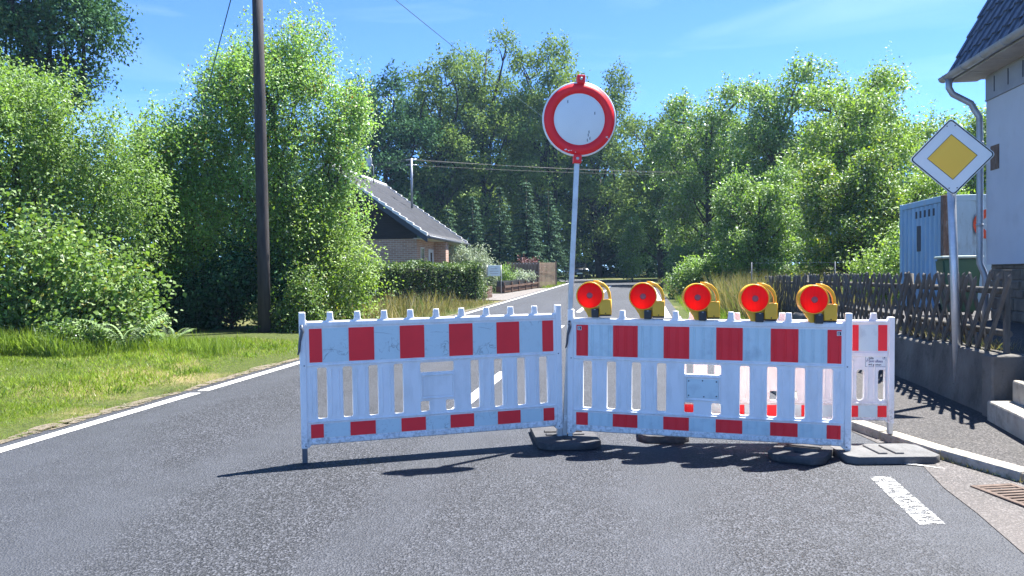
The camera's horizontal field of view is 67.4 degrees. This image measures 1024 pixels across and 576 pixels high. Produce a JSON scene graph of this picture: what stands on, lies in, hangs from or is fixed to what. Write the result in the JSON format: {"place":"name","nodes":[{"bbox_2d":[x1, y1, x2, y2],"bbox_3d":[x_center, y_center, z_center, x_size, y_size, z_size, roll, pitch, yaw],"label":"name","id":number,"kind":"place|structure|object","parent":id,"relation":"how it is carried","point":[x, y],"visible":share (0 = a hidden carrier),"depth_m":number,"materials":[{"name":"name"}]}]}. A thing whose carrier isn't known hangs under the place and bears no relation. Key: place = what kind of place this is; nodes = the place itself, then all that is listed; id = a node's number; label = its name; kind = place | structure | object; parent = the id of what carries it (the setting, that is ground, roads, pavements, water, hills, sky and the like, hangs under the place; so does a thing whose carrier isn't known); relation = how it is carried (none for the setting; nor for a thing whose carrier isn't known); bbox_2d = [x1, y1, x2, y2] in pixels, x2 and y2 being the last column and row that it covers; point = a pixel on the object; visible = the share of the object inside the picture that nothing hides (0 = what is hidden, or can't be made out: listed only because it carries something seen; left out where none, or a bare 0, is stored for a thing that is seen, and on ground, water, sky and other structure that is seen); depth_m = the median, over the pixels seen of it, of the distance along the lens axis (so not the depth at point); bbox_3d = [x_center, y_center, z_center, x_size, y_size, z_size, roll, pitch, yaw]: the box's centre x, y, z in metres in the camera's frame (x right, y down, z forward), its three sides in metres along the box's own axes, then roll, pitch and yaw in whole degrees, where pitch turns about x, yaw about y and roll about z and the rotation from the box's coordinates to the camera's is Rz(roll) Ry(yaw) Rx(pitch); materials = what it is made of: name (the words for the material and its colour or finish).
{"place":"outdoors","nodes":[
{"label":"outdoors","id":0,"kind":"place"},
{"bbox_2d":[0,324,246,357],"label":"long grass","id":1,"kind":"structure","parent":0,"point":[30,343],"depth_m":12.23,"materials":[{"name":"plant"}]},
{"bbox_2d":[329,288,467,318],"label":"tall seed grass","id":2,"kind":"structure","parent":0,"point":[400,308],"depth_m":21.72,"materials":[{"name":"plant"}]},
{"bbox_2d":[0,265,950,447],"bbox_3d":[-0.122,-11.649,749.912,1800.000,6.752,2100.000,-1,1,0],"label":"ground","id":3,"kind":"structure","parent":0,"point":[294,336],"depth_m":10.74,"materials":[{"name":"green plant"}]},
{"bbox_2d":[26,311,115,351],"bbox_3d":[-7.157,0.811,12.431,1.438,0.907,0.956,-1,1,0],"label":"nettle clump","id":4,"kind":"object","parent":3,"relation":"on","point":[91,333],"visible":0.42,"depth_m":12.32,"materials":[{"name":"green plant"}]},
{"bbox_2d":[0,0,143,289],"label":"oak tree","id":5,"kind":"object","parent":3,"relation":"on","point":[22,26],"visible":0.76,"depth_m":30.00,"materials":[{"name":"green plant"}]},
{"bbox_2d":[0,172,186,345],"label":"maple shrub","id":6,"kind":"object","parent":3,"relation":"on","point":[84,280],"visible":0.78,"depth_m":13.34,"materials":[{"name":"green plant"}]},
{"bbox_2d":[0,46,187,318],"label":"hedgerow tree","id":7,"kind":"object","parent":3,"relation":"on","point":[34,157],"visible":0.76,"depth_m":15.26,"materials":[{"name":"green plant"}]},
{"bbox_2d":[73,313,172,345],"bbox_3d":[-6.389,0.710,12.781,1.419,0.510,1.473,-1,1,0],"label":"fern","id":8,"kind":"object","parent":3,"relation":"on","point":[152,324],"visible":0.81,"depth_m":12.80,"materials":[{"name":"green plant"}]},
{"bbox_2d":[0,335,298,439],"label":"verge grass","id":9,"kind":"structure","parent":3,"relation":"on","point":[86,378],"depth_m":10.05,"materials":[{"name":"plant"}]},
{"bbox_2d":[84,89,256,325],"bbox_3d":[-8.219,-1.737,18.663,4.942,5.769,4.076,-1,1,0],"label":"hazel tree","id":10,"kind":"object","parent":3,"relation":"on","point":[174,139],"visible":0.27,"depth_m":17.68,"materials":[{"name":"green plant"}]},
{"bbox_2d":[150,325,194,342],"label":"fern","id":11,"kind":"object","parent":3,"relation":"on","point":[184,332],"visible":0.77,"depth_m":13.49,"materials":[{"name":"green plant"}]},
{"bbox_2d":[138,213,309,330],"bbox_3d":[-6.524,-0.228,17.477,4.161,2.927,2.209,-1,1,0],"label":"bramble shrub","id":12,"kind":"object","parent":3,"relation":"on","point":[211,298],"visible":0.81,"depth_m":17.17,"materials":[{"name":"green plant"}]},
{"bbox_2d":[121,0,395,308],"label":"pear tree","id":13,"kind":"object","parent":3,"relation":"on","point":[229,87],"visible":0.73,"depth_m":18.09,"materials":[{"name":"green plant"}]},
{"bbox_2d":[252,0,270,332],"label":"utility pole","id":14,"kind":"object","parent":3,"relation":"on","point":[263,261],"visible":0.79,"depth_m":16.26,"materials":[{"name":"brown wood"}]},
{"bbox_2d":[192,0,230,143],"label":"guy wire","id":15,"kind":"object","parent":14,"relation":"attached to","point":[214,61],"visible":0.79,"depth_m":17.39,"materials":[{"name":"black"}]},
{"bbox_2d":[396,0,626,177],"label":"overhead cable","id":16,"kind":"object","parent":14,"relation":"attached to","point":[476,65],"visible":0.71,"depth_m":28.04,"materials":[{"name":"black plastic"}]},
{"bbox_2d":[242,255,346,333],"bbox_3d":[-4.769,0.219,16.796,2.302,1.872,1.398,-1,1,0],"label":"dogwood shrub","id":17,"kind":"object","parent":3,"relation":"on","point":[310,305],"visible":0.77,"depth_m":16.61,"materials":[{"name":"green plant"}]},
{"bbox_2d":[245,148,403,328],"bbox_3d":[-4.658,-1.062,18.223,4.099,4.368,3.505,-1,1,0],"label":"elder shrub","id":18,"kind":"object","parent":3,"relation":"on","point":[334,244],"visible":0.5,"depth_m":17.65,"materials":[{"name":"green plant"}]},
{"bbox_2d":[232,153,469,293],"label":"brick house","id":19,"kind":"structure","parent":3,"relation":"on","point":[401,225],"depth_m":33.88,"materials":[{"name":"grey tile"}]},
{"bbox_2d":[428,249,433,262],"bbox_3d":[-3.771,-0.731,36.092,0.100,2.160,1.000,0,1,8],"label":"door","id":20,"kind":"structure","parent":19,"relation":"in","point":[430,252],"depth_m":36.00,"materials":[{"name":"grey"}]},
{"bbox_2d":[415,165,657,174],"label":"service cable","id":21,"kind":"object","parent":19,"relation":"attached to","point":[541,171],"visible":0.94,"depth_m":42.11,"materials":[{"name":"black plastic"}]},
{"bbox_2d":[405,159,704,172],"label":"service cable","id":22,"kind":"object","parent":19,"relation":"attached to","point":[569,168],"visible":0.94,"depth_m":43.30,"materials":[{"name":"black plastic"}]},
{"bbox_2d":[426,160,694,173],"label":"service cable","id":23,"kind":"object","parent":19,"relation":"attached to","point":[557,168],"visible":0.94,"depth_m":42.38,"materials":[{"name":"black plastic"}]},
{"bbox_2d":[334,58,451,237],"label":"deciduous tree","id":24,"kind":"object","parent":3,"relation":"on","point":[381,150],"visible":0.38,"depth_m":64.50,"materials":[{"name":"green plant"}]},
{"bbox_2d":[327,258,482,307],"bbox_3d":[-4.040,-0.171,27.812,6.624,1.862,1.550,-1,1,-36],"label":"clipped hedge","id":25,"kind":"object","parent":3,"relation":"on","point":[459,278],"visible":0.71,"depth_m":27.94,"materials":[{"name":"green plant"}]},
{"bbox_2d":[336,298,494,318],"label":"dry verge grass","id":26,"kind":"structure","parent":3,"relation":"on","point":[472,303],"depth_m":24.47,"materials":[{"name":"plant"}]},
{"bbox_2d":[376,41,498,257],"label":"deciduous tree","id":27,"kind":"object","parent":3,"relation":"on","point":[454,148],"visible":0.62,"depth_m":68.50,"materials":[{"name":"green plant"}]},
{"bbox_2d":[384,85,496,247],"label":"deciduous tree","id":28,"kind":"object","parent":3,"relation":"on","point":[409,100],"visible":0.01,"depth_m":79.59,"materials":[{"name":"green plant"}]},
{"bbox_2d":[440,209,463,257],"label":"spruce tree","id":29,"kind":"object","parent":3,"relation":"on","point":[448,220],"visible":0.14,"depth_m":55.81,"materials":[{"name":"green plant"}]},
{"bbox_2d":[2,129,939,276],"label":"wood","id":30,"kind":"object","parent":3,"relation":"on","point":[353,166],"depth_m":102.44,"materials":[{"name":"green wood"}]},
{"bbox_2d":[457,261,493,300],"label":"ivy shrub","id":31,"kind":"object","parent":3,"relation":"on","point":[485,288],"visible":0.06,"depth_m":30.97,"materials":[{"name":"green plant"}]},
{"bbox_2d":[457,196,494,263],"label":"spruce tree","id":32,"kind":"object","parent":3,"relation":"on","point":[473,229],"visible":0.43,"depth_m":57.75,"materials":[{"name":"green plant"}]},
{"bbox_2d":[448,242,506,292],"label":"silver shrub","id":33,"kind":"object","parent":3,"relation":"on","point":[460,254],"visible":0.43,"depth_m":38.78,"materials":[{"name":"green plant"}]},
{"bbox_2d":[414,16,566,261],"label":"deciduous tree","id":34,"kind":"object","parent":3,"relation":"on","point":[506,129],"visible":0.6,"depth_m":72.01,"materials":[{"name":"green plant"}]},
{"bbox_2d":[487,265,501,293],"bbox_3d":[-0.864,-0.374,37.398,0.723,1.500,0.046,-1,1,4],"label":"notice board","id":35,"kind":"object","parent":3,"relation":"on","point":[493,270],"visible":0.85,"depth_m":37.37,"materials":[{"name":"metal"}]},
{"bbox_2d":[480,187,524,279],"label":"spruce tree","id":36,"kind":"object","parent":3,"relation":"on","point":[500,246],"visible":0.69,"depth_m":58.72,"materials":[{"name":"green plant"}]},
{"bbox_2d":[490,261,518,291],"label":"boxwood shrub","id":37,"kind":"object","parent":3,"relation":"on","point":[507,275],"visible":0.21,"depth_m":40.27,"materials":[{"name":"green plant"}]},
{"bbox_2d":[466,65,568,256],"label":"deciduous tree","id":38,"kind":"object","parent":3,"relation":"on","point":[523,81],"visible":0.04,"depth_m":84.57,"materials":[{"name":"green plant"}]},
{"bbox_2d":[497,182,558,281],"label":"spruce tree","id":39,"kind":"object","parent":3,"relation":"on","point":[528,239],"visible":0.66,"depth_m":57.72,"materials":[{"name":"green plant"}]},
{"bbox_2d":[506,262,556,287],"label":"plank screen","id":40,"kind":"object","parent":3,"relation":"on","point":[532,266],"visible":0.69,"depth_m":45.63,"materials":[{"name":"brown"}]},
{"bbox_2d":[517,253,547,271],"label":"red leaved shrub","id":41,"kind":"object","parent":3,"relation":"on","point":[533,260],"visible":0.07,"depth_m":47.80,"materials":[{"name":"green plant"}]},
{"bbox_2d":[482,28,615,267],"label":"deciduous tree","id":42,"kind":"object","parent":3,"relation":"on","point":[554,78],"visible":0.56,"depth_m":72.59,"materials":[{"name":"green plant"}]},
{"bbox_2d":[529,192,569,281],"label":"spruce tree","id":43,"kind":"object","parent":3,"relation":"on","point":[548,239],"visible":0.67,"depth_m":59.78,"materials":[{"name":"green plant"}]},
{"bbox_2d":[237,145,900,276],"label":"undergrowth","id":44,"kind":"object","parent":3,"relation":"on","point":[581,233],"visible":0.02,"depth_m":80.12,"materials":[{"name":"plant"}]},
{"bbox_2d":[564,262,588,278],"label":"parked car","id":45,"kind":"object","parent":3,"relation":"on","point":[581,269],"visible":0.69,"depth_m":71.14,"materials":[{"name":"black paint"}]},
{"bbox_2d":[536,55,653,277],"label":"deciduous tree","id":46,"kind":"object","parent":3,"relation":"on","point":[602,234],"visible":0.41,"depth_m":75.40,"materials":[{"name":"green plant"}]},
{"bbox_2d":[613,213,649,281],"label":"sapling","id":47,"kind":"object","parent":3,"relation":"on","point":[634,261],"visible":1,"depth_m":56.68,"materials":[{"name":"green plant"}]},
{"bbox_2d":[603,104,715,278],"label":"deciduous tree","id":48,"kind":"object","parent":3,"relation":"on","point":[647,135],"visible":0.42,"depth_m":60.39,"materials":[{"name":"green plant"}]},
{"bbox_2d":[586,218,735,277],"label":"understorey shrub","id":49,"kind":"object","parent":3,"relation":"on","point":[650,264],"visible":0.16,"depth_m":76.48,"materials":[{"name":"green plant"}]},
{"bbox_2d":[631,105,742,266],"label":"deciduous tree","id":50,"kind":"object","parent":3,"relation":"on","point":[655,254],"visible":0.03,"depth_m":66.11,"materials":[{"name":"green plant"}]},
{"bbox_2d":[660,239,718,285],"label":"roadside bush","id":51,"kind":"object","parent":3,"relation":"on","point":[694,249],"visible":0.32,"depth_m":45.64,"materials":[{"name":"green plant"}]},
{"bbox_2d":[661,251,743,298],"bbox_3d":[7.903,-0.454,30.925,3.827,2.150,2.950,-1,1,0],"label":"verge bush","id":52,"kind":"object","parent":3,"relation":"on","point":[689,275],"visible":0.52,"depth_m":30.67,"materials":[{"name":"green plant"}]},
{"bbox_2d":[639,71,776,266],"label":"deciduous tree","id":53,"kind":"object","parent":3,"relation":"on","point":[685,207],"visible":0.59,"depth_m":49.09,"materials":[{"name":"green plant"}]},
{"bbox_2d":[703,152,809,285],"bbox_3d":[9.642,-2.304,29.874,4.306,5.790,4.802,-1,1,0],"label":"deciduous tree","id":54,"kind":"object","parent":3,"relation":"on","point":[759,242],"visible":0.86,"depth_m":29.38,"materials":[{"name":"green plant"}]},
{"bbox_2d":[707,47,852,265],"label":"deciduous tree","id":55,"kind":"object","parent":3,"relation":"on","point":[769,136],"visible":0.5,"depth_m":42.92,"materials":[{"name":"green plant"}]},
{"bbox_2d":[751,261,835,283],"bbox_3d":[9.601,0.055,20.052,6.495,1.532,0.039,0,1,8],"label":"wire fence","id":56,"kind":"object","parent":3,"relation":"on","point":[804,262],"visible":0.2,"depth_m":20.27,"materials":[{"name":"grey metal"}]},
{"bbox_2d":[702,270,900,318],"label":"reed grass","id":57,"kind":"structure","parent":3,"relation":"on","point":[728,299],"depth_m":19.10,"materials":[{"name":"plant"}]},
{"bbox_2d":[788,139,913,295],"bbox_3d":[11.152,-2.051,25.433,3.885,5.620,4.006,-1,1,0],"label":"deciduous tree","id":58,"kind":"object","parent":3,"relation":"on","point":[841,229],"visible":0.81,"depth_m":25.09,"materials":[{"name":"green plant"}]},
{"bbox_2d":[774,41,932,259],"bbox_3d":[14.918,-5.334,33.868,6.644,10.473,7.650,0,1,40],"label":"deciduous tree","id":59,"kind":"object","parent":3,"relation":"on","point":[858,113],"visible":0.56,"depth_m":32.80,"materials":[{"name":"green plant"}]},
{"bbox_2d":[788,68,927,257],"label":"deciduous tree","id":60,"kind":"object","parent":3,"relation":"on","point":[844,84],"visible":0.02,"depth_m":44.76,"materials":[{"name":"green plant"}]},
{"bbox_2d":[792,312,1023,416],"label":"retaining wall","id":61,"kind":"structure","parent":3,"relation":"on","point":[983,377],"depth_m":7.40,"materials":[{"name":"concrete"}]},
{"bbox_2d":[765,268,1012,353],"bbox_3d":[5.327,0.176,12.790,0.229,0.946,12.608,0,1,9],"label":"lattice fence","id":62,"kind":"object","parent":61,"relation":"on","point":[908,287],"visible":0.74,"depth_m":8.78,"materials":[{"name":"brown wood"}]},
{"bbox_2d":[861,168,974,290],"bbox_3d":[13.312,-1.775,25.385,3.838,5.009,3.819,-1,1,0],"label":"deciduous tree","id":63,"kind":"object","parent":3,"relation":"on","point":[924,186],"visible":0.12,"depth_m":25.03,"materials":[{"name":"green plant"}]},
{"bbox_2d":[896,99,985,197],"bbox_3d":[20.634,-4.517,35.249,6.381,8.398,7.015,0,1,42],"label":"deciduous tree","id":64,"kind":"object","parent":3,"relation":"on","point":[971,182],"visible":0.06,"depth_m":34.19,"materials":[{"name":"green plant"}]},
{"bbox_2d":[0,0,986,272],"label":"sky","id":65,"kind":"structure","parent":0,"point":[669,46],"materials":[{"name":"blue"}]},
{"bbox_2d":[496,281,512,292],"bbox_3d":[-0.374,-0.050,38.392,0.465,0.600,1.548,0,1,14],"label":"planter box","id":66,"kind":"object","parent":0,"point":[507,286],"visible":1,"depth_m":37.73,"materials":[{"name":"brown wood"}]},
{"bbox_2d":[0,279,1023,575],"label":"road","id":67,"kind":"structure","parent":0,"point":[218,479],"depth_m":4.69,"materials":[{"name":"asphalt"}]},
{"bbox_2d":[0,300,505,443],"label":"verge edge","id":68,"kind":"object","parent":67,"relation":"on","point":[262,367],"visible":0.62,"depth_m":8.00,"materials":[{"name":"paint"}]},
{"bbox_2d":[4,356,298,439],"bbox_3d":[-3.709,1.145,10.776,0.562,0.244,12.738,0,1,9],"label":"edge straw","id":69,"kind":"object","parent":68,"relation":"on","point":[145,397],"visible":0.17,"depth_m":8.53,"materials":[{"name":"beige plant"}]},
{"bbox_2d":[297,304,562,463],"bbox_3d":[-0.582,0.711,5.912,2.056,1.111,0.076,-1,1,-17],"label":"road barrier","id":70,"kind":"object","parent":67,"relation":"on","point":[410,343],"visible":1,"depth_m":5.89,"materials":[{"name":"white plastic"}]},
{"bbox_2d":[530,426,600,450],"bbox_3d":[0.428,1.214,6.323,0.500,0.064,0.780,-1,1,-4],"label":"foot plate","id":71,"kind":"object","parent":67,"relation":"on","point":[547,438],"visible":0.66,"depth_m":6.05,"materials":[{"name":"rubber"}]},
{"bbox_2d":[542,75,615,435],"bbox_3d":[0.487,-0.231,6.176,0.592,2.926,0.080,2,2,-3],"label":"round traffic sign","id":72,"kind":"object","parent":71,"relation":"on","point":[578,119],"visible":0.99,"depth_m":6.11,"materials":[{"name":"metal"}]},
{"bbox_2d":[638,434,688,442],"bbox_3d":[1.253,1.202,6.383,0.400,0.067,0.500,0,1,8],"label":"foot plate","id":73,"kind":"object","parent":67,"relation":"on","point":[656,439],"visible":0.27,"depth_m":6.14,"materials":[{"name":"rubber"}]},
{"bbox_2d":[679,312,894,433],"bbox_3d":[2.164,0.676,6.129,1.714,0.960,0.054,0,1,3],"label":"road barrier","id":74,"kind":"object","parent":73,"relation":"on","point":[873,345],"visible":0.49,"depth_m":6.08,"materials":[{"name":"white plastic"}]},
{"bbox_2d":[768,443,832,465],"bbox_3d":[2.173,1.215,5.744,0.400,0.062,0.620,0,1,32],"label":"foot plate","id":75,"kind":"object","parent":67,"relation":"on","point":[807,454],"visible":0.85,"depth_m":5.58,"materials":[{"name":"rubber"}]},
{"bbox_2d":[830,443,939,464],"bbox_3d":[2.723,1.210,5.639,0.660,0.067,0.420,-1,1,0],"label":"foot plate","id":76,"kind":"object","parent":67,"relation":"on","point":[880,454],"visible":0.88,"depth_m":5.51,"materials":[{"name":"rubber"}]},
{"bbox_2d":[565,309,852,450],"bbox_3d":[1.458,0.702,5.914,2.135,1.051,0.076,0,1,16],"label":"road barrier","id":77,"kind":"object","parent":76,"relation":"on","point":[731,345],"visible":0.98,"depth_m":5.88,"materials":[{"name":"white plastic"}]},
{"bbox_2d":[576,280,611,317],"bbox_3d":[0.653,0.086,6.127,0.277,0.296,0.095,-1,1,10],"label":"warning lamp","id":78,"kind":"object","parent":77,"relation":"attached to","point":[590,297],"visible":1,"depth_m":6.09,"materials":[{"name":"yellow plastic"}]},
{"bbox_2d":[629,281,664,318],"bbox_3d":[1.054,0.093,6.011,0.277,0.296,0.096,0,1,9],"label":"warning lamp","id":79,"kind":"object","parent":77,"relation":"on","point":[645,303],"visible":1,"depth_m":5.97,"materials":[{"name":"yellow plastic"}]},
{"bbox_2d":[682,282,719,320],"bbox_3d":[1.450,0.100,5.896,0.277,0.296,0.096,-1,1,7],"label":"warning lamp","id":80,"kind":"object","parent":77,"relation":"on","point":[697,302],"visible":1,"depth_m":5.86,"materials":[{"name":"red plastic"}]},
{"bbox_2d":[738,283,777,321],"bbox_3d":[1.852,0.107,5.781,0.277,0.296,0.096,1,1,6],"label":"warning lamp","id":81,"kind":"object","parent":77,"relation":"on","point":[754,303],"visible":1,"depth_m":5.75,"materials":[{"name":"red plastic"}]},
{"bbox_2d":[796,283,836,323],"bbox_3d":[2.249,0.113,5.666,0.277,0.296,0.096,0,1,4],"label":"warning lamp","id":82,"kind":"object","parent":77,"relation":"on","point":[812,302],"visible":1,"depth_m":5.63,"materials":[{"name":"red plastic"}]},
{"bbox_2d":[771,391,1023,482],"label":"kerb","id":83,"kind":"structure","parent":67,"relation":"on","point":[1014,472],"depth_m":5.51,"materials":[{"name":"concrete"}]},
{"bbox_2d":[851,429,1023,552],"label":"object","id":84,"kind":"structure","parent":67,"relation":"on","point":[1004,518],"depth_m":4.70,"materials":[{"name":"concrete"}]},
{"bbox_2d":[940,455,1023,483],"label":"kerb weeds","id":85,"kind":"object","parent":84,"relation":"on","point":[967,465],"visible":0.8,"depth_m":5.24,"materials":[{"name":"green plant"}]},
{"bbox_2d":[970,483,1023,507],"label":"street drain","id":86,"kind":"object","parent":84,"relation":"on","point":[1014,497],"visible":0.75,"depth_m":4.74,"materials":[{"name":"metal"}]},
{"bbox_2d":[486,288,547,299],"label":"driveway","id":87,"kind":"structure","parent":0,"point":[505,295],"depth_m":36.41,"materials":[{"name":"concrete"}]},
{"bbox_2d":[484,286,491,297],"bbox_3d":[-1.178,0.194,32.280,0.100,0.490,2.600,0,1,12],"label":"timber edging","id":88,"kind":"object","parent":87,"relation":"on","point":[489,294],"visible":0.42,"depth_m":33.03,"materials":[{"name":"brown wood"}]},
{"bbox_2d":[505,280,519,291],"bbox_3d":[0.009,-0.102,39.911,0.465,0.600,1.548,0,1,14],"label":"planter box","id":89,"kind":"object","parent":87,"relation":"on","point":[516,285],"visible":0.7,"depth_m":39.91,"materials":[{"name":"brown wood"}]},
{"bbox_2d":[518,279,526,289],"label":"planter box","id":90,"kind":"object","parent":87,"relation":"on","point":[523,283],"visible":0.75,"depth_m":41.53,"materials":[{"name":"brown wood"}]},
{"bbox_2d":[525,279,532,289],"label":"planter box","id":91,"kind":"object","parent":87,"relation":"on","point":[529,285],"visible":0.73,"depth_m":43.07,"materials":[{"name":"brown wood"}]},
{"bbox_2d":[511,268,539,280],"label":"planter shrub","id":92,"kind":"object","parent":91,"relation":"in","point":[524,276],"visible":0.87,"depth_m":42.45,"materials":[{"name":"green plant"}]},
{"bbox_2d":[527,278,538,287],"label":"planter box","id":93,"kind":"object","parent":87,"relation":"on","point":[534,281],"visible":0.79,"depth_m":44.43,"materials":[{"name":"brown wood"}]},
{"bbox_2d":[674,294,792,318],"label":"verge grass","id":94,"kind":"structure","parent":0,"point":[678,298],"depth_m":19.91,"materials":[{"name":"plant"}]},
{"bbox_2d":[657,270,842,301],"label":"bank grass","id":95,"kind":"structure","parent":0,"point":[662,283],"depth_m":45.52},
{"bbox_2d":[795,370,1023,466],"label":"pavement","id":96,"kind":"structure","parent":0,"point":[921,412],"depth_m":6.46,"materials":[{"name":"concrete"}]},
{"bbox_2d":[911,119,993,382],"bbox_3d":[4.318,-0.244,7.502,0.729,2.784,0.103,-2,1,14],"label":"diamond traffic sign","id":97,"kind":"object","parent":96,"relation":"on","point":[951,157],"visible":1,"depth_m":7.46,"materials":[{"name":"metal"}]},
{"bbox_2d":[987,380,1023,440],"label":"concrete steps","id":98,"kind":"structure","parent":96,"relation":"on","point":[1007,416],"depth_m":6.28,"materials":[{"name":"concrete"}]},
{"bbox_2d":[797,304,1023,353],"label":"terrace","id":99,"kind":"structure","parent":0,"point":[1017,329],"depth_m":9.61,"materials":[{"name":"concrete"}]},
{"bbox_2d":[836,218,899,304],"bbox_3d":[9.238,-0.382,19.018,2.728,2.744,2.130,-1,1,0],"label":"garden shrub","id":100,"kind":"object","parent":99,"relation":"on","point":[889,260],"visible":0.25,"depth_m":19.05,"materials":[{"name":"green plant"}]},
{"bbox_2d":[866,317,1023,352],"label":"wall top weeds","id":101,"kind":"object","parent":99,"relation":"on","point":[981,343],"depth_m":7.59,"materials":[{"name":"green plant"}]},
{"bbox_2d":[900,194,991,308],"bbox_3d":[11.867,-0.719,16.225,6.112,2.400,2.440,0,1,8],"label":"shipping container","id":102,"kind":"object","parent":99,"relation":"on","point":[924,238],"visible":0.41,"depth_m":16.07,"materials":[{"name":"metal"}]},
{"bbox_2d":[934,255,983,313],"bbox_3d":[7.553,-0.045,13.011,0.620,1.005,0.817,0,1,20],"label":"wheelie bin","id":103,"kind":"object","parent":99,"relation":"on","point":[966,264],"visible":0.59,"depth_m":12.70,"materials":[{"name":"green plastic"}]},
{"bbox_2d":[938,0,1023,323],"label":"rendered house","id":104,"kind":"structure","parent":99,"relation":"on","point":[991,52],"depth_m":11.05,"materials":[{"name":"paint"}]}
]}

